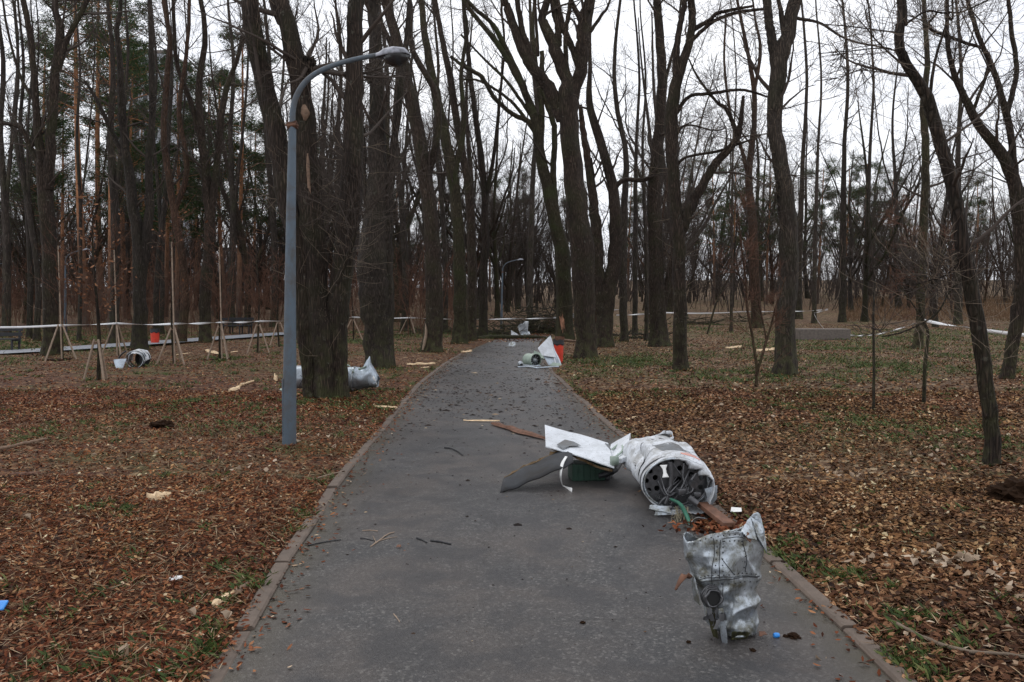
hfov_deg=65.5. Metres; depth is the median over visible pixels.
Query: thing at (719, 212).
pine tree
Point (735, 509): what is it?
paper card
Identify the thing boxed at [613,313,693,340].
brush pile
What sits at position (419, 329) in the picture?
brush pile
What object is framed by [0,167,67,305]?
woodland tree
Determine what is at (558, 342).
litter bin
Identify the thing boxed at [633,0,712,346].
flared tree
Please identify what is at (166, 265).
pine tree
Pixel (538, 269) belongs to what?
woodland tree
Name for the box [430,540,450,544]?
stick
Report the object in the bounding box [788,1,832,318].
park tree
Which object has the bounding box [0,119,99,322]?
woodland tree
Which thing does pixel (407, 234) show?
pine tree
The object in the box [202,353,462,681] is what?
kerb
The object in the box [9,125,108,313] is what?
woodland tree
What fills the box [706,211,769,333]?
slanting sapling
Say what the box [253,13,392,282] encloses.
woodland tree
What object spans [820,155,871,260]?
pine tree
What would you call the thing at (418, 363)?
wood splinter
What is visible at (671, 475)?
missile wreck
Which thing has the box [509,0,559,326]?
park tree
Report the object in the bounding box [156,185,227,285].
woodland tree
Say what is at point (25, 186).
park tree
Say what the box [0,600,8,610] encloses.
blue bag
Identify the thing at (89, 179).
pine tree
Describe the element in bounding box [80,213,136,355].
young tree
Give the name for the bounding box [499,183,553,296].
woodland tree
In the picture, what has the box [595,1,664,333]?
park tree
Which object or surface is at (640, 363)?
grass
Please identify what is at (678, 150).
woodland tree
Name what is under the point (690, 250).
woodland tree
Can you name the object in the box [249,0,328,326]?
park tree
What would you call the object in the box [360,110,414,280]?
woodland tree
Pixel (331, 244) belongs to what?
woodland tree
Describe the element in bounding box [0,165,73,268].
woodland tree
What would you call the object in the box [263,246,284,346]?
young tree
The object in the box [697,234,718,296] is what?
woodland tree
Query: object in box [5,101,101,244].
woodland tree
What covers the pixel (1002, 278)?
woodland tree
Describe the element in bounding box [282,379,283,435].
door
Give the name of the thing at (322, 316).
multi stem tree
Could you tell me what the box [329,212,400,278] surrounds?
woodland tree
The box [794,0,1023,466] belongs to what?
leaning tree
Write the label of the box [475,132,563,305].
woodland tree
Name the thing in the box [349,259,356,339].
young tree
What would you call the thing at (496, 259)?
woodland tree
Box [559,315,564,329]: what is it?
broken branch
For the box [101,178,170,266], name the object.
woodland tree
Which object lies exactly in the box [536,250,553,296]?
woodland tree
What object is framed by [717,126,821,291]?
woodland tree
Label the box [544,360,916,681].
kerb
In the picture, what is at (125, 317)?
brushwood
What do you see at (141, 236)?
forked tree
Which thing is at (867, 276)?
woodland tree
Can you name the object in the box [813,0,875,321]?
park tree
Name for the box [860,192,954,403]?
crooked sapling
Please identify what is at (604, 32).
sky
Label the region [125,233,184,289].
woodland tree
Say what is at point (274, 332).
stake tripod
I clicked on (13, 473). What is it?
wood splinter
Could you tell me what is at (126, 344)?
footpath
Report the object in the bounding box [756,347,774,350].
wood splinter
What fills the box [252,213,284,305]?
woodland tree
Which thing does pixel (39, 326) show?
barrier tape
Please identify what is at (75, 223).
woodland tree
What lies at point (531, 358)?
engine drum
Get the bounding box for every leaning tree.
[135,0,229,343]
[327,0,462,352]
[399,0,497,343]
[415,0,492,340]
[415,0,574,339]
[429,0,523,335]
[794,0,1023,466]
[879,0,1023,378]
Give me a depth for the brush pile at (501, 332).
37.10 m
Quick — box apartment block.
[114,50,193,291]
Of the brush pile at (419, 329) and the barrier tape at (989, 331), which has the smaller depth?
the barrier tape at (989, 331)
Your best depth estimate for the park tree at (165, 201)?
34.51 m
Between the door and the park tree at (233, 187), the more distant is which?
the park tree at (233, 187)
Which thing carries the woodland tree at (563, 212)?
on the ground at (826, 316)
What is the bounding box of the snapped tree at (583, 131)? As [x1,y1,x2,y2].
[579,90,616,324]
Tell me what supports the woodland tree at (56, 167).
on the ground at (826, 316)
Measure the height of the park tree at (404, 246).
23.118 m
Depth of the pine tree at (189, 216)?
49.69 m
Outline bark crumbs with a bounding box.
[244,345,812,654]
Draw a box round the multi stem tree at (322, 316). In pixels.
[177,0,439,398]
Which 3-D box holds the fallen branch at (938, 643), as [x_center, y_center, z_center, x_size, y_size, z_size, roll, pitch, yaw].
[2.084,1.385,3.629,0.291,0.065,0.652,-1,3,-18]
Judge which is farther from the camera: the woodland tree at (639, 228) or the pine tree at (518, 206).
the pine tree at (518, 206)
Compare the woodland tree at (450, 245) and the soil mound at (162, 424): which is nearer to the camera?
the soil mound at (162, 424)
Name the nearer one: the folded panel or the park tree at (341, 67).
the folded panel
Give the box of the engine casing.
[674,512,766,642]
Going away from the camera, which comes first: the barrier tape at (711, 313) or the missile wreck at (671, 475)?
the missile wreck at (671, 475)
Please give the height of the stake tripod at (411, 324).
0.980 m
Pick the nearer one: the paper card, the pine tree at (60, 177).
the paper card
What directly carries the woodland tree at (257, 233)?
on the ground at (826, 316)
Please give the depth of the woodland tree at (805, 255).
72.19 m
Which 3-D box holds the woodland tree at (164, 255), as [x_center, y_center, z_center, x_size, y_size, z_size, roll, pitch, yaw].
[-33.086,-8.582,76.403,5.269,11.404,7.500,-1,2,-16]
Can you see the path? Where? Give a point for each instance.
(622, 567)
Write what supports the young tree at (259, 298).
on the ground at (826, 316)
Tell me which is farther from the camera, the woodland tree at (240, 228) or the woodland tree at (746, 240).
the woodland tree at (746, 240)
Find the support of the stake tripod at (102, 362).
on the ground at (826, 316)
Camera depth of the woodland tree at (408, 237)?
79.41 m
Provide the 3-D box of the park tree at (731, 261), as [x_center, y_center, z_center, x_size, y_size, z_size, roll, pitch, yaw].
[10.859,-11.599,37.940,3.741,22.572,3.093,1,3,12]
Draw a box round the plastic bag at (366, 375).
[296,356,379,390]
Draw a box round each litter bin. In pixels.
[150,328,159,344]
[553,336,564,361]
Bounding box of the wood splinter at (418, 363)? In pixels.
[407,362,434,364]
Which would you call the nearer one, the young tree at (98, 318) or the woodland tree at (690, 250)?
the young tree at (98, 318)
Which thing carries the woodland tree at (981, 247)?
on the ground at (826, 316)
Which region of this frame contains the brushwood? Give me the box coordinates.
[0,232,479,336]
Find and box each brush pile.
[394,322,452,334]
[443,311,530,334]
[490,284,574,334]
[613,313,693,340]
[669,302,734,324]
[720,307,774,322]
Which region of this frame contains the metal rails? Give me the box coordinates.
[517,364,558,368]
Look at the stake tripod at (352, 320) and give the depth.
31.32 m
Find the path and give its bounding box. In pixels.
[222,309,892,681]
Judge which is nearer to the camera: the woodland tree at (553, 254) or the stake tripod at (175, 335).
the stake tripod at (175, 335)
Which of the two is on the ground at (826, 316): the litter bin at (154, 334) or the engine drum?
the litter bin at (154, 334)
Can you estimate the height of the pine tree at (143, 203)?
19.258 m
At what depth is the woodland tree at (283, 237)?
60.74 m
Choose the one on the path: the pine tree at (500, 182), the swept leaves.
the swept leaves
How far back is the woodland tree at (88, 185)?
83.67 m
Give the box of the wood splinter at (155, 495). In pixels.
[146,491,170,500]
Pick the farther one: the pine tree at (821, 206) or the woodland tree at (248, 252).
the woodland tree at (248, 252)
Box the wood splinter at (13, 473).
[9,471,40,474]
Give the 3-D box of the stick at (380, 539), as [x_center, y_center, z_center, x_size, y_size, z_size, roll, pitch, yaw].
[-0.862,1.327,5.340,0.173,0.012,0.324,0,3,0]
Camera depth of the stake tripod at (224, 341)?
21.93 m
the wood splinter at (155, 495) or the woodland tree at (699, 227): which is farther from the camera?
the woodland tree at (699, 227)
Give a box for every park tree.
[0,0,39,336]
[0,0,53,339]
[0,0,70,338]
[37,0,157,343]
[43,0,104,341]
[129,0,177,333]
[129,1,216,335]
[196,0,277,326]
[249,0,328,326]
[324,0,364,243]
[365,0,456,330]
[421,0,480,330]
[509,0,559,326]
[581,0,650,341]
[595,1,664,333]
[608,1,670,340]
[699,0,767,327]
[713,0,769,331]
[714,0,925,376]
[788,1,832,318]
[790,0,847,323]
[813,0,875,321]
[841,0,901,317]
[868,0,994,348]
[951,0,997,324]
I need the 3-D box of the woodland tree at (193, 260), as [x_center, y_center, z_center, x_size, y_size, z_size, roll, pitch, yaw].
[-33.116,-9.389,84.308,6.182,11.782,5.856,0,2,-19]
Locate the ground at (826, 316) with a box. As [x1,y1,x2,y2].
[0,280,1023,681]
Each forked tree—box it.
[0,0,165,355]
[17,0,192,349]
[122,0,269,342]
[531,0,700,347]
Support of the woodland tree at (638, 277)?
on the ground at (826, 316)
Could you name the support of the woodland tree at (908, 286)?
on the ground at (826, 316)
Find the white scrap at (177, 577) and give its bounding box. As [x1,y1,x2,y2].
[170,575,181,579]
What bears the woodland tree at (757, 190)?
on the ground at (826, 316)
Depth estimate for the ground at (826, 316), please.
9.78 m
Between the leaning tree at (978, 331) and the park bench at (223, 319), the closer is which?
the leaning tree at (978, 331)
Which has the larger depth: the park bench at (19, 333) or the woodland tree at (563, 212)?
the woodland tree at (563, 212)
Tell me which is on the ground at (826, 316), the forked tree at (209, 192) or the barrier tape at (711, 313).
the forked tree at (209, 192)
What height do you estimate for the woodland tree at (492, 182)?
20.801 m
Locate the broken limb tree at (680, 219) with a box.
[641,0,812,370]
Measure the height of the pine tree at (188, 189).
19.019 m
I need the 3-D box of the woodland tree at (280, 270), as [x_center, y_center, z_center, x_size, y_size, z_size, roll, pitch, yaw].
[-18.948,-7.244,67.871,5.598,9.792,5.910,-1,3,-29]
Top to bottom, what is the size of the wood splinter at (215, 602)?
0.023 m
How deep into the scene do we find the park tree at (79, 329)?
31.48 m
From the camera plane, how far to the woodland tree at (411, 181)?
65.20 m
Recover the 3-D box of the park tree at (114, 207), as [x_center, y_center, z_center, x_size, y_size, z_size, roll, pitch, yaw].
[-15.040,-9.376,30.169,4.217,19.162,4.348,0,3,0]
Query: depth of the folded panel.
19.68 m
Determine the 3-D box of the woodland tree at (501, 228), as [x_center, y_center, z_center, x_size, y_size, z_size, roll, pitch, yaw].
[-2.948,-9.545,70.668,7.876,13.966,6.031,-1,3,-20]
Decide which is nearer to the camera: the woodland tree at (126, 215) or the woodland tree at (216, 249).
the woodland tree at (216, 249)
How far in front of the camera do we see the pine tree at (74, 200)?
59.70 m
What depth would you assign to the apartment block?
182.97 m
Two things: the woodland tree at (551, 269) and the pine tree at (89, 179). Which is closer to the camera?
the pine tree at (89, 179)
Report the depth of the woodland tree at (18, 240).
64.43 m
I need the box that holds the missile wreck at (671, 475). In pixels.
[500,425,716,525]
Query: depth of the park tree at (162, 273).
36.56 m
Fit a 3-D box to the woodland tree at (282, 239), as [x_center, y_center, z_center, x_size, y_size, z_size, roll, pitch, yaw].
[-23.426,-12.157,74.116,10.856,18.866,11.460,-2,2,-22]
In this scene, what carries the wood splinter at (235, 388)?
on the ground at (826, 316)
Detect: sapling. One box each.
[702,185,792,386]
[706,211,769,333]
[814,169,937,408]
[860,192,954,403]
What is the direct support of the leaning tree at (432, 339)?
on the ground at (826, 316)
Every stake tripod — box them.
[44,246,76,360]
[83,339,107,380]
[102,250,127,355]
[156,242,184,364]
[207,247,228,358]
[247,324,269,353]
[270,322,283,345]
[347,319,362,339]
[399,315,414,333]
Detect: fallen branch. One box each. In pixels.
[0,438,46,449]
[891,621,1023,658]
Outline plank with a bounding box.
[697,502,734,526]
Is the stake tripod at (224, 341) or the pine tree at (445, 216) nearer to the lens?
the stake tripod at (224, 341)
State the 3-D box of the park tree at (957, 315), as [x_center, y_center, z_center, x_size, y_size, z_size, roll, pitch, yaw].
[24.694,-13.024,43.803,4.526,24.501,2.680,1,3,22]
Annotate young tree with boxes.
[29,197,78,358]
[55,183,133,379]
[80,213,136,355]
[151,202,199,362]
[195,218,244,357]
[237,226,275,352]
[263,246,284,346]
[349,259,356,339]
[400,260,419,333]
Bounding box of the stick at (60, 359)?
[42,358,74,360]
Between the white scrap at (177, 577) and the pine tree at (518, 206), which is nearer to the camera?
the white scrap at (177, 577)
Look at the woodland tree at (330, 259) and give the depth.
54.43 m
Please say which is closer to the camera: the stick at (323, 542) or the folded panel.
the stick at (323, 542)
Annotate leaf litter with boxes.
[0,330,508,681]
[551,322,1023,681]
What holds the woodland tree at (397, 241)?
on the ground at (826, 316)
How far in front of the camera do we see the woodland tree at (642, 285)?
92.15 m
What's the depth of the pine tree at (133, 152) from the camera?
51.23 m
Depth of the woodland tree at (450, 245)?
93.58 m
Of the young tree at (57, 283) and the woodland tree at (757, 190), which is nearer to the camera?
the young tree at (57, 283)
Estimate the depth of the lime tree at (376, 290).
18.64 m
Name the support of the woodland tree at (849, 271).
on the ground at (826, 316)
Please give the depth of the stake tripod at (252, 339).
24.81 m
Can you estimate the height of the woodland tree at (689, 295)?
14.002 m
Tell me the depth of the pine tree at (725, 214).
89.11 m
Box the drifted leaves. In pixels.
[22,336,1023,470]
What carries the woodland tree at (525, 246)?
on the ground at (826, 316)
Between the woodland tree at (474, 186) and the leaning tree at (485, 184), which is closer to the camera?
the leaning tree at (485, 184)
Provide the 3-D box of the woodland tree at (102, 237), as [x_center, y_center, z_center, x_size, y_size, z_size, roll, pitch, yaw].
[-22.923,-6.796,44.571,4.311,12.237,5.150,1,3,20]
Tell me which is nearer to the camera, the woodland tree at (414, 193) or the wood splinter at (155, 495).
the wood splinter at (155, 495)
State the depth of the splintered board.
9.69 m
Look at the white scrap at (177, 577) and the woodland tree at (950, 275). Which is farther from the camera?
the woodland tree at (950, 275)
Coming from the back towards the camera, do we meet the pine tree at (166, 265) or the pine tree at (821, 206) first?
the pine tree at (821, 206)
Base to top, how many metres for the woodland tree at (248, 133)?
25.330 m
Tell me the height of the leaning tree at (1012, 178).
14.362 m
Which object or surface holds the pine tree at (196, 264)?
on the ground at (826, 316)
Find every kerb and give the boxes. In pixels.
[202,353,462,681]
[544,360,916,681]
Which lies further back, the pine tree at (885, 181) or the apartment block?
the apartment block
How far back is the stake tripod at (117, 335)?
23.19 m
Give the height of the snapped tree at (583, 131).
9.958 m
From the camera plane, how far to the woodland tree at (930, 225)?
51.35 m
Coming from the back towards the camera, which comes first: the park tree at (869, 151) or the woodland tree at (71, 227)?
the woodland tree at (71, 227)
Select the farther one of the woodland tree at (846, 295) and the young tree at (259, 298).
the woodland tree at (846, 295)
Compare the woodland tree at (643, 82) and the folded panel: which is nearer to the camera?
the folded panel
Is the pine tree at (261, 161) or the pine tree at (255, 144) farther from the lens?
the pine tree at (255, 144)
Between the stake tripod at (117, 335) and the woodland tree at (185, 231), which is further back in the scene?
the woodland tree at (185, 231)
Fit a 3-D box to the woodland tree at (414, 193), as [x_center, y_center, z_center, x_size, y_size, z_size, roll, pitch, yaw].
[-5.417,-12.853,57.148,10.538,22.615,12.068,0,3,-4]
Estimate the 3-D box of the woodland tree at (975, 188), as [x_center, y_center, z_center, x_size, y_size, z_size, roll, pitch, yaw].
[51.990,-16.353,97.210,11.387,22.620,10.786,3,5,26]
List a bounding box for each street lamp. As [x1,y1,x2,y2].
[63,248,89,332]
[282,46,410,445]
[500,258,522,329]
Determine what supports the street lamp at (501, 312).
on the ground at (826, 316)
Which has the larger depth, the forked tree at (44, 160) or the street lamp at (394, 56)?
the forked tree at (44, 160)
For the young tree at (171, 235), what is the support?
on the ground at (826, 316)
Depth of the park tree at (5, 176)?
34.51 m
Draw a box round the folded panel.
[538,336,560,365]
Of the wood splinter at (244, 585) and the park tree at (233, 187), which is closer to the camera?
the wood splinter at (244, 585)
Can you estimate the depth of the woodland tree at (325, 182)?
32.46 m
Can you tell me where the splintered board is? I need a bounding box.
[491,422,544,438]
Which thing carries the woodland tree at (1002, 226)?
on the ground at (826, 316)
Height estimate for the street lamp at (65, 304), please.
4.121 m
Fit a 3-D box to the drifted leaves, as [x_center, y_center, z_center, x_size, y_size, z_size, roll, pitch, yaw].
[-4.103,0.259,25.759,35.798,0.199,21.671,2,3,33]
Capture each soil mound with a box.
[149,420,174,429]
[983,477,1023,505]
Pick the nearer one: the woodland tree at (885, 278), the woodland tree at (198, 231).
the woodland tree at (885, 278)
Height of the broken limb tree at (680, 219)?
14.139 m
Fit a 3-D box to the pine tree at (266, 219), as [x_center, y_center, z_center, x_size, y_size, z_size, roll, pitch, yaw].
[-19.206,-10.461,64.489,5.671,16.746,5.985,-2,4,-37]
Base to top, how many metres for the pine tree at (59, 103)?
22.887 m
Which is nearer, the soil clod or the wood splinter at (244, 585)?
the soil clod
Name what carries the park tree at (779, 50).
on the ground at (826, 316)
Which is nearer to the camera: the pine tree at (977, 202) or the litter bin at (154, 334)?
the litter bin at (154, 334)
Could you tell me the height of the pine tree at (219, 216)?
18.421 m
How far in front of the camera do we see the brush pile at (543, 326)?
38.10 m
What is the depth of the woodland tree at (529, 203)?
77.47 m
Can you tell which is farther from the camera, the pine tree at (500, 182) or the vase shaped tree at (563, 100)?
the pine tree at (500, 182)
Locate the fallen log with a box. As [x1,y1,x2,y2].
[400,335,547,339]
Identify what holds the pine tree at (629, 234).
on the ground at (826, 316)
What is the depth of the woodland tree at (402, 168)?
35.12 m
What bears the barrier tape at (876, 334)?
attached to the park tree at (814, 277)
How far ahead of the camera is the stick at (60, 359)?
21.25 m
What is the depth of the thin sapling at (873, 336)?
11.37 m
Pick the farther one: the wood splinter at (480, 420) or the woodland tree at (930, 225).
the woodland tree at (930, 225)
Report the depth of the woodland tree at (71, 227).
66.10 m
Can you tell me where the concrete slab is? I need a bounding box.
[795,328,850,339]
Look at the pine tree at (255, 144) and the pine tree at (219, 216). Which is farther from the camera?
the pine tree at (255, 144)
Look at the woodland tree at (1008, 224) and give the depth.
47.57 m
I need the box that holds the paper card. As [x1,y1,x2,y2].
[731,507,741,511]
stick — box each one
[42,358,74,360]
[308,539,340,545]
[370,532,393,546]
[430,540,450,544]
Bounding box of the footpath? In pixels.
[0,332,283,353]
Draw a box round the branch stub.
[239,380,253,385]
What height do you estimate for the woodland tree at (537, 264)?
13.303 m
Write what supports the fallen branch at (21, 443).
on the ground at (826, 316)
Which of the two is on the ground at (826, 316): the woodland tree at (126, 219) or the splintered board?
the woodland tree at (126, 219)
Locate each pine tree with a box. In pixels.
[0,23,105,250]
[0,125,66,256]
[4,0,142,326]
[34,90,93,315]
[39,0,162,320]
[51,0,178,327]
[65,28,171,316]
[83,46,187,290]
[116,98,185,311]
[119,46,208,316]
[125,61,212,322]
[162,60,239,315]
[164,104,222,310]
[174,55,264,317]
[186,16,287,320]
[238,116,276,302]
[242,111,284,251]
[394,167,420,305]
[415,165,452,250]
[476,173,505,301]
[497,166,535,300]
[606,166,642,300]
[663,157,702,244]
[695,146,741,304]
[705,158,753,255]
[743,163,778,304]
[803,156,840,303]
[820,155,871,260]
[846,152,884,251]
[871,167,915,301]
[963,164,999,266]
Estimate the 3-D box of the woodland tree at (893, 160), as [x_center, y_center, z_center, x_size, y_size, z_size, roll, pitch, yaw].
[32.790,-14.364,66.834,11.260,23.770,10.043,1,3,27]
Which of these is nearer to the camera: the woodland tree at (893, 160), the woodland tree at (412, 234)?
the woodland tree at (893, 160)
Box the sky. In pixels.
[0,0,1023,287]
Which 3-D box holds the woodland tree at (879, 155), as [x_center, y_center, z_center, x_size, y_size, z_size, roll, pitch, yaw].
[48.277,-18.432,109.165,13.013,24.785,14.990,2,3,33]
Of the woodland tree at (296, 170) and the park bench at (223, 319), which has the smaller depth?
the park bench at (223, 319)
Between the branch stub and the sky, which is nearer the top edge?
the sky
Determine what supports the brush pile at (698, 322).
on the ground at (826, 316)
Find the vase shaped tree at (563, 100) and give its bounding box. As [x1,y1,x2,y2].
[478,0,649,358]
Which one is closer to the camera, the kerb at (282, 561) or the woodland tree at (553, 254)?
the kerb at (282, 561)
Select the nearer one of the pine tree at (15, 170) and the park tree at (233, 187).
the park tree at (233, 187)
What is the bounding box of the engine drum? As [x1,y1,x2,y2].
[522,353,540,364]
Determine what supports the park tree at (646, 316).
on the ground at (826, 316)
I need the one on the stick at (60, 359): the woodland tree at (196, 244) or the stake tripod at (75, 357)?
the stake tripod at (75, 357)
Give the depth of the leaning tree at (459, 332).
29.58 m
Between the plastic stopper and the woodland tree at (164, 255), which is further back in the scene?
the woodland tree at (164, 255)
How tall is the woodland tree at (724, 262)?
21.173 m
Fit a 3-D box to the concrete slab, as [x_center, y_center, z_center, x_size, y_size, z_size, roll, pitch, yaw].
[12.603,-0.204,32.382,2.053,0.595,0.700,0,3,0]
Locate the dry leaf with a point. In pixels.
(761, 633)
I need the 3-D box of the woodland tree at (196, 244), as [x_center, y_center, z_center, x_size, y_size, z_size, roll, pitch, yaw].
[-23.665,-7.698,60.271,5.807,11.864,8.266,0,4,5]
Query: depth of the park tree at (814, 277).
46.57 m
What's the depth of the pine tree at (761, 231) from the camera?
77.70 m
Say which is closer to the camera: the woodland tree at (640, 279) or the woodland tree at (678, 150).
the woodland tree at (678, 150)
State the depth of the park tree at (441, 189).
38.55 m
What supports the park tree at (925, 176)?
on the ground at (826, 316)
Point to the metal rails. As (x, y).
(533, 366)
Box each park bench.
[0,328,22,349]
[222,318,244,334]
[229,317,253,333]
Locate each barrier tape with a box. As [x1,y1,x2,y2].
[0,317,548,327]
[616,309,826,315]
[814,314,916,335]
[925,319,1023,336]
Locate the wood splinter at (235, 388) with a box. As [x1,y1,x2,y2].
[228,385,243,391]
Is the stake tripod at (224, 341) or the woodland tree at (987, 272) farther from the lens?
the woodland tree at (987, 272)
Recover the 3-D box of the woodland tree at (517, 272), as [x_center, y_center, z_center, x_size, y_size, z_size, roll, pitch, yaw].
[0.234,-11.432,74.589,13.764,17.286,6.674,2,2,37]
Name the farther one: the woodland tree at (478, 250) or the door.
the woodland tree at (478, 250)
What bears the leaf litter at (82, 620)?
on the ground at (826, 316)
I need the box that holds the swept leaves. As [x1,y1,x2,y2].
[642,513,795,535]
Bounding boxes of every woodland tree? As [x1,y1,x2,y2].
[0,112,71,274]
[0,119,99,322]
[0,139,41,299]
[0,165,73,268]
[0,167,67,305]
[0,200,70,272]
[0,229,14,278]
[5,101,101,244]
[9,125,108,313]
[11,142,106,311]
[55,115,144,283]
[58,179,107,259]
[59,142,141,255]
[85,134,155,309]
[101,144,144,304]
[101,178,157,319]
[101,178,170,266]
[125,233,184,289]
[149,177,215,310]
[150,201,191,297]
[154,191,222,259]
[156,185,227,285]
[170,34,298,326]
[170,221,223,306]
[171,186,228,268]
[175,106,262,318]
[217,222,237,272]
[221,114,284,309]
[222,185,265,305]
[224,172,280,299]
[225,1,393,218]
[226,176,279,302]
[229,191,284,312]
[244,85,335,256]
[245,84,368,240]
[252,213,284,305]
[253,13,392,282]
[260,201,285,268]
[260,238,284,291]
[283,0,490,321]
[311,89,335,287]
[312,39,391,284]
[315,83,441,244]
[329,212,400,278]
[358,133,401,285]
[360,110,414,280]
[367,67,453,312]
[382,0,504,252]
[390,1,542,318]
[393,185,441,323]
[395,176,451,301]
[395,191,424,286]
[423,55,525,300]
[439,179,478,275]
[441,73,549,317]
[447,125,542,277]
[447,159,517,308]
[467,84,563,311]
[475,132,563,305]
[479,129,565,308]
[496,214,521,279]
[497,143,563,270]
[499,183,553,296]
[507,179,552,313]
[514,196,551,309]
[520,198,545,302]
[534,224,555,302]
[535,120,590,264]
[535,184,570,306]
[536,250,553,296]
[552,168,608,260]
[569,1,768,317]
[596,63,761,312]
[599,0,733,281]
[618,105,705,304]
[627,199,667,256]
[627,224,644,300]
[627,232,642,296]
[628,36,741,311]
[628,224,667,310]
[662,175,713,290]
[681,181,723,302]
[688,125,773,299]
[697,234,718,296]
[701,180,761,307]
[708,74,815,300]
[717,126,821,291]
[733,170,776,299]
[734,136,839,303]
[754,115,865,298]
[757,167,854,263]
[794,136,905,311]
[795,86,963,321]
[812,171,879,305]
[814,115,906,269]
[828,27,981,308]
[849,198,937,304]
[854,163,952,308]
[867,88,1005,326]
[876,158,945,294]
[889,187,948,316]
[905,112,990,270]
[909,161,1008,300]
[912,200,975,314]
[932,140,1023,302]
[946,167,995,262]
[947,202,995,280]
[971,178,1013,302]
[980,137,1023,256]
[981,168,1023,294]
[988,159,1023,253]
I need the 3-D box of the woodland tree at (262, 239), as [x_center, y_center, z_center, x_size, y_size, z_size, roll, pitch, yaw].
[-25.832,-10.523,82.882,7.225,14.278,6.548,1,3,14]
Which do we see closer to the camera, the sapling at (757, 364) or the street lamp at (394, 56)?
the street lamp at (394, 56)
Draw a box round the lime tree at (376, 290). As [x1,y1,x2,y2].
[296,0,464,368]
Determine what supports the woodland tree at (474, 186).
on the ground at (826, 316)
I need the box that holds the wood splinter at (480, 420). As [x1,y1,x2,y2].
[463,419,499,420]
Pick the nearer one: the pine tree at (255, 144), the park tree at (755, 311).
the park tree at (755, 311)
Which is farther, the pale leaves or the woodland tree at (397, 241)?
the woodland tree at (397, 241)
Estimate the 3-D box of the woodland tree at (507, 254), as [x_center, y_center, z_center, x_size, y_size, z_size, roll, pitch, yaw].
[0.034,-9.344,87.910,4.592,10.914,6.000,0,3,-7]
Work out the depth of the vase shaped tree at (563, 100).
22.15 m
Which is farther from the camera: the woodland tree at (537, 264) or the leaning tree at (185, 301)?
the woodland tree at (537, 264)
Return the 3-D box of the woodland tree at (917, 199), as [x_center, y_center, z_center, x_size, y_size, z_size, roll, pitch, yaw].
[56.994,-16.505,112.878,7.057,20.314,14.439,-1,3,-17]
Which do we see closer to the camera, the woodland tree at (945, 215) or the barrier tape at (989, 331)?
the barrier tape at (989, 331)
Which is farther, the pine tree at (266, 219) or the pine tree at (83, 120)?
the pine tree at (266, 219)
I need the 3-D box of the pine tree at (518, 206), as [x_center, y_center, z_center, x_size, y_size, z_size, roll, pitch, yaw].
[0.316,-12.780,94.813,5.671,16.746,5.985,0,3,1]
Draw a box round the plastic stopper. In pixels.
[773,632,779,637]
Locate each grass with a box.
[0,323,1023,681]
[846,294,1013,321]
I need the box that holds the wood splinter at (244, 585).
[226,580,250,597]
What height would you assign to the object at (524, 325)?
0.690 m
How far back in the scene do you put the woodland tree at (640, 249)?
69.02 m
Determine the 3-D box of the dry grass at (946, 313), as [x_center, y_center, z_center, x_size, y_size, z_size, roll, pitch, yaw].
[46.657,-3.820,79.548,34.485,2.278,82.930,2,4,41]
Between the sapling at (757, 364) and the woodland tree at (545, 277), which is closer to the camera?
the sapling at (757, 364)
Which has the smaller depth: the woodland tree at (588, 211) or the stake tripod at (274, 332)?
the stake tripod at (274, 332)
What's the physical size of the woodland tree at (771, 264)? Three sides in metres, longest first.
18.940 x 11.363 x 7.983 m
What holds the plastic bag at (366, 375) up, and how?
on the ground at (826, 316)
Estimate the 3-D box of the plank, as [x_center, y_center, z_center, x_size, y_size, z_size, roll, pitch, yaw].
[1.474,1.256,5.776,0.085,0.058,0.491,0,3,-8]
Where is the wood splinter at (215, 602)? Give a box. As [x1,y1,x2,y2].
[211,590,233,605]
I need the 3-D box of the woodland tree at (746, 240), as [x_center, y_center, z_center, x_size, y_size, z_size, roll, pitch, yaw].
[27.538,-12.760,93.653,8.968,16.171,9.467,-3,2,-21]
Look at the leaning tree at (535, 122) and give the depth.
31.25 m
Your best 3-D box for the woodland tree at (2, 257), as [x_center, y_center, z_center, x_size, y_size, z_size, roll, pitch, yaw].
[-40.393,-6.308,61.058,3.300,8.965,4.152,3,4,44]
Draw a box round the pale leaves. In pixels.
[13,397,1023,660]
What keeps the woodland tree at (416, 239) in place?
on the ground at (826, 316)
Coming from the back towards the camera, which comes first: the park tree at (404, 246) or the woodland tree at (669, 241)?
the woodland tree at (669, 241)
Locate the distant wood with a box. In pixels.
[0,172,1014,305]
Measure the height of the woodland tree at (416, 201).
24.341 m
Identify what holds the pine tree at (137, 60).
on the ground at (826, 316)
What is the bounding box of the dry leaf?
[758,631,766,635]
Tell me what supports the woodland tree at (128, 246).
on the ground at (826, 316)
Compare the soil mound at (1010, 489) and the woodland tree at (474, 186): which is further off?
the woodland tree at (474, 186)
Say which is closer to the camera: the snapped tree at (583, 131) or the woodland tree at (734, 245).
the snapped tree at (583, 131)
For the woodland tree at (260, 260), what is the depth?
66.12 m
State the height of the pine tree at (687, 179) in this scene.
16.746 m
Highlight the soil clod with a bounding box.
[787,632,800,638]
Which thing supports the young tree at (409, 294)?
on the ground at (826, 316)

